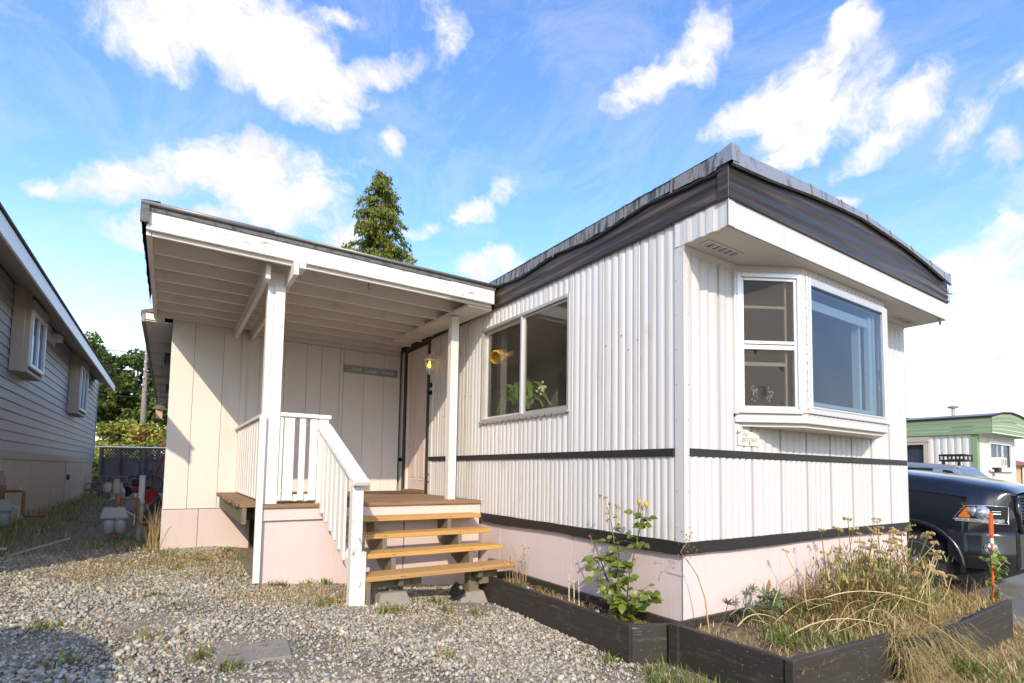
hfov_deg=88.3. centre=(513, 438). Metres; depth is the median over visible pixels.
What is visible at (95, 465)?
bank shrub
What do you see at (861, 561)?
foliage
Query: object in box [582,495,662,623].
rose bush
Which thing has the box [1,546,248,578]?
edge straw
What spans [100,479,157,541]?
gas meter
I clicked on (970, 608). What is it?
dry weeds
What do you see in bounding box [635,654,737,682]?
corner grass
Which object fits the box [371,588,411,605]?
pier block
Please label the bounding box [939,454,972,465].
roof rack
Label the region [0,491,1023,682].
ground
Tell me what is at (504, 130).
sky
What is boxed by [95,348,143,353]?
power cable
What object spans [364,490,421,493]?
doormat
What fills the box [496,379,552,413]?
window plant
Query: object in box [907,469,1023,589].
pickup truck
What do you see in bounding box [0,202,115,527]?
neighbour home
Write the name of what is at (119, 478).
concrete block
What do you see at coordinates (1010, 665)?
dry grass
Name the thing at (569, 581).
trellis
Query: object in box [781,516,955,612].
yarrow clump
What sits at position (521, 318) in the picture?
window
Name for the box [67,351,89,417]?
window
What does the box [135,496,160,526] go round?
plank
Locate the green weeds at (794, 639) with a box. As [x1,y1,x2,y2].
[754,582,973,652]
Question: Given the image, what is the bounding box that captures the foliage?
[792,543,958,620]
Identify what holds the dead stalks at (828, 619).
on the planter box at (725, 659)
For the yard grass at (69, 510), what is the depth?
7.58 m
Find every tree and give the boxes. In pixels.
[84,331,132,400]
[96,348,165,437]
[149,398,167,433]
[341,169,417,264]
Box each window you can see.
[8,283,48,381]
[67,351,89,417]
[478,292,569,424]
[732,265,889,438]
[907,437,928,462]
[985,441,1014,471]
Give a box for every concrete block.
[85,483,100,489]
[85,490,100,496]
[92,476,109,482]
[110,476,127,482]
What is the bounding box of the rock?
[448,581,465,598]
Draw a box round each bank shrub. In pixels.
[91,456,98,487]
[94,418,160,454]
[94,437,160,460]
[124,425,166,458]
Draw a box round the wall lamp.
[490,350,513,363]
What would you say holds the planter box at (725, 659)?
on the ground at (247, 561)
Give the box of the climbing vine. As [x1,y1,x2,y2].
[979,542,1009,603]
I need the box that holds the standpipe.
[135,475,145,539]
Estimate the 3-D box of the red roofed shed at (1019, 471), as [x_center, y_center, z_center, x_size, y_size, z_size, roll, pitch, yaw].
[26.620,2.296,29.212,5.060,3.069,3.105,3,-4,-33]
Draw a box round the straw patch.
[0,547,527,682]
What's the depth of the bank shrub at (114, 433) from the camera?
22.61 m
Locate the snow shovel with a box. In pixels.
[144,454,164,503]
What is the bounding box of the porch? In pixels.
[140,199,515,606]
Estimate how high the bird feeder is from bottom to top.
1.050 m
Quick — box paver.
[216,639,292,665]
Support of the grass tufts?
on the ground at (247, 561)
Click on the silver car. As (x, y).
(957, 469)
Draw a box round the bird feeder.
[152,357,166,420]
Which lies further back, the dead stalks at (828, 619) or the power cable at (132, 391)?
the power cable at (132, 391)
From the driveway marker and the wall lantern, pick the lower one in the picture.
the driveway marker
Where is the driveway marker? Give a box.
[988,513,994,601]
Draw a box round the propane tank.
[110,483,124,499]
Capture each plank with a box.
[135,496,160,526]
[146,496,161,525]
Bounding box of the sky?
[0,0,1023,461]
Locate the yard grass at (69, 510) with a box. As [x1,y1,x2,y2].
[0,491,179,558]
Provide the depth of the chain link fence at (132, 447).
20.01 m
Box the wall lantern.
[424,353,438,374]
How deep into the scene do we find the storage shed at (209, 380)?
7.07 m
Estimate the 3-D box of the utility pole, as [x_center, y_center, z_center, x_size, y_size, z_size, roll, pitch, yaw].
[-16.792,-1.009,23.940,0.606,6.452,0.635,3,-4,-33]
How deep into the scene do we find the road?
7.08 m
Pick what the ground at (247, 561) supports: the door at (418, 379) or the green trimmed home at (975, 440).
the green trimmed home at (975, 440)
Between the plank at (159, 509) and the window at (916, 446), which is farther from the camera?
the window at (916, 446)
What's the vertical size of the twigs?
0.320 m
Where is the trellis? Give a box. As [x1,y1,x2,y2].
[567,574,579,605]
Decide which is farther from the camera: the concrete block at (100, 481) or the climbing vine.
the concrete block at (100, 481)
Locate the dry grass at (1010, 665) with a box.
[885,615,1023,682]
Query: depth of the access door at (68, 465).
12.26 m
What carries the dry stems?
on the planter box at (725, 659)
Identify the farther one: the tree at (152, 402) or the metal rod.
the tree at (152, 402)
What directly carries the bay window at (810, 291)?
in the mobile home at (709, 352)
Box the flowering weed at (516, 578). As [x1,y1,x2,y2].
[504,542,541,589]
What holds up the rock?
on the ground at (247, 561)
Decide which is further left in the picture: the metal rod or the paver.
the metal rod
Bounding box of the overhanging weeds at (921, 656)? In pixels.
[880,614,1003,682]
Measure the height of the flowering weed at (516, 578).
0.435 m
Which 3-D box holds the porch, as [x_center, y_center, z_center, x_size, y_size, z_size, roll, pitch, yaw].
[-2.291,-0.042,6.034,3.297,3.435,4.061,3,-4,-33]
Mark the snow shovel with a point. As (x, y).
(151, 495)
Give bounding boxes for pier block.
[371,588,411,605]
[450,588,487,602]
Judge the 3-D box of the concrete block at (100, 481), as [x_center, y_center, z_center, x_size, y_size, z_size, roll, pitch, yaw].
[-11.892,1.183,15.248,0.400,0.200,0.200,2,-4,-24]
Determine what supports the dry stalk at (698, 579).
in the planter box at (725, 659)
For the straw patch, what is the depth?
4.45 m
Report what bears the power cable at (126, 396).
attached to the utility pole
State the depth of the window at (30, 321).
7.57 m
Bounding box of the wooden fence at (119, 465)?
[97,447,165,492]
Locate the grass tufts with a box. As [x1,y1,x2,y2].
[939,619,1023,682]
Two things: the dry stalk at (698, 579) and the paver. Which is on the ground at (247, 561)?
the paver
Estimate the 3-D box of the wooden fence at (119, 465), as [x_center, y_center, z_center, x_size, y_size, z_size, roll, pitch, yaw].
[-12.655,1.089,17.930,2.822,1.540,0.090,1,-4,-1]
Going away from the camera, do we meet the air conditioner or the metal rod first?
the metal rod
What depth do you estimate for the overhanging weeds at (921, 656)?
3.47 m
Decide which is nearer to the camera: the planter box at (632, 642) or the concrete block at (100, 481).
the planter box at (632, 642)
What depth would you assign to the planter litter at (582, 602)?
4.51 m
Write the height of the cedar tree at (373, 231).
14.433 m
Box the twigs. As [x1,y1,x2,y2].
[733,569,929,626]
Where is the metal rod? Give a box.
[7,538,70,556]
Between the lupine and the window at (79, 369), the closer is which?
the lupine
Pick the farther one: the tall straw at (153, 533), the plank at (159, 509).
the plank at (159, 509)
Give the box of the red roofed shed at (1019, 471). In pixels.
[1015,460,1023,483]
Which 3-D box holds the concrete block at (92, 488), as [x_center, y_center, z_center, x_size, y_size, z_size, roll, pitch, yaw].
[-12.126,1.380,15.168,0.400,0.200,0.200,3,-4,-28]
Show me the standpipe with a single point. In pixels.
(142, 482)
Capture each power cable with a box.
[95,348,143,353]
[98,394,153,397]
[99,388,153,392]
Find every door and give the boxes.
[63,462,72,502]
[407,348,427,489]
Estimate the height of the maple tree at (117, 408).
7.258 m
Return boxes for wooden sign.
[344,364,397,377]
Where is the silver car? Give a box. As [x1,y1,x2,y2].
[908,462,988,477]
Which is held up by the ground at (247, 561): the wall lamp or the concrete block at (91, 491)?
the concrete block at (91, 491)
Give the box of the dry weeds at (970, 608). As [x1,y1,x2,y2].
[696,582,1010,674]
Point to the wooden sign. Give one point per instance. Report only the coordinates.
(369, 371)
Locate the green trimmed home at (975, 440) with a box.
[906,406,1023,481]
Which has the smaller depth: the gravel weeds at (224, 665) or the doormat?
the gravel weeds at (224, 665)
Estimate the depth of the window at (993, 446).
19.92 m
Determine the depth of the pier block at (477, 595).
5.03 m
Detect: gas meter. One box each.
[0,471,45,526]
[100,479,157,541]
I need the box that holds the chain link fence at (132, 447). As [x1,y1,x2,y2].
[95,446,165,455]
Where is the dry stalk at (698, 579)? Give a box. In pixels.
[674,531,709,633]
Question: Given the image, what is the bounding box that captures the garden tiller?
[111,472,158,496]
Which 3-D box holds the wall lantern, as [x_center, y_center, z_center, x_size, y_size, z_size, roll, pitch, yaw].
[-1.128,-1.016,7.207,0.199,0.311,0.150,3,-4,-33]
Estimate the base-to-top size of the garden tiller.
0.712 m
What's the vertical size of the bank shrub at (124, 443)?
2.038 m
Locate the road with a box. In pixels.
[942,573,1023,622]
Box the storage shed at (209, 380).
[141,308,400,549]
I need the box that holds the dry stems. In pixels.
[933,576,1009,607]
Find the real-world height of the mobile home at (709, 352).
4.035 m
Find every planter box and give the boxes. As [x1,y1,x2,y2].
[478,570,677,664]
[669,581,1013,682]
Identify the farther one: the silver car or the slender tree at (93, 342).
the slender tree at (93, 342)
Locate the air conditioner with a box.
[991,457,1006,471]
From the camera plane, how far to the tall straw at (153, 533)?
6.69 m
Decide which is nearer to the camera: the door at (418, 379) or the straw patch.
the straw patch
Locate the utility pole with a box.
[139,348,147,441]
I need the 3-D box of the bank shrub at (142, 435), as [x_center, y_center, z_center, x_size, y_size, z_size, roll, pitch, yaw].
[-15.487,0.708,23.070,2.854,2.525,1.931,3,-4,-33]
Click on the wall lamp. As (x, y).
(498, 356)
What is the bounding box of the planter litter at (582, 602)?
[502,576,654,623]
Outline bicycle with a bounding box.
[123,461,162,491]
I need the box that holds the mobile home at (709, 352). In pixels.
[397,142,952,620]
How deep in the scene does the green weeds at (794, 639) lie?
3.61 m
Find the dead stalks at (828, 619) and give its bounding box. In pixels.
[730,562,1001,682]
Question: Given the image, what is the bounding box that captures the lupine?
[719,579,809,636]
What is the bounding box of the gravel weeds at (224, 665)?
[26,547,666,675]
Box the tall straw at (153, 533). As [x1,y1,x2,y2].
[123,499,170,551]

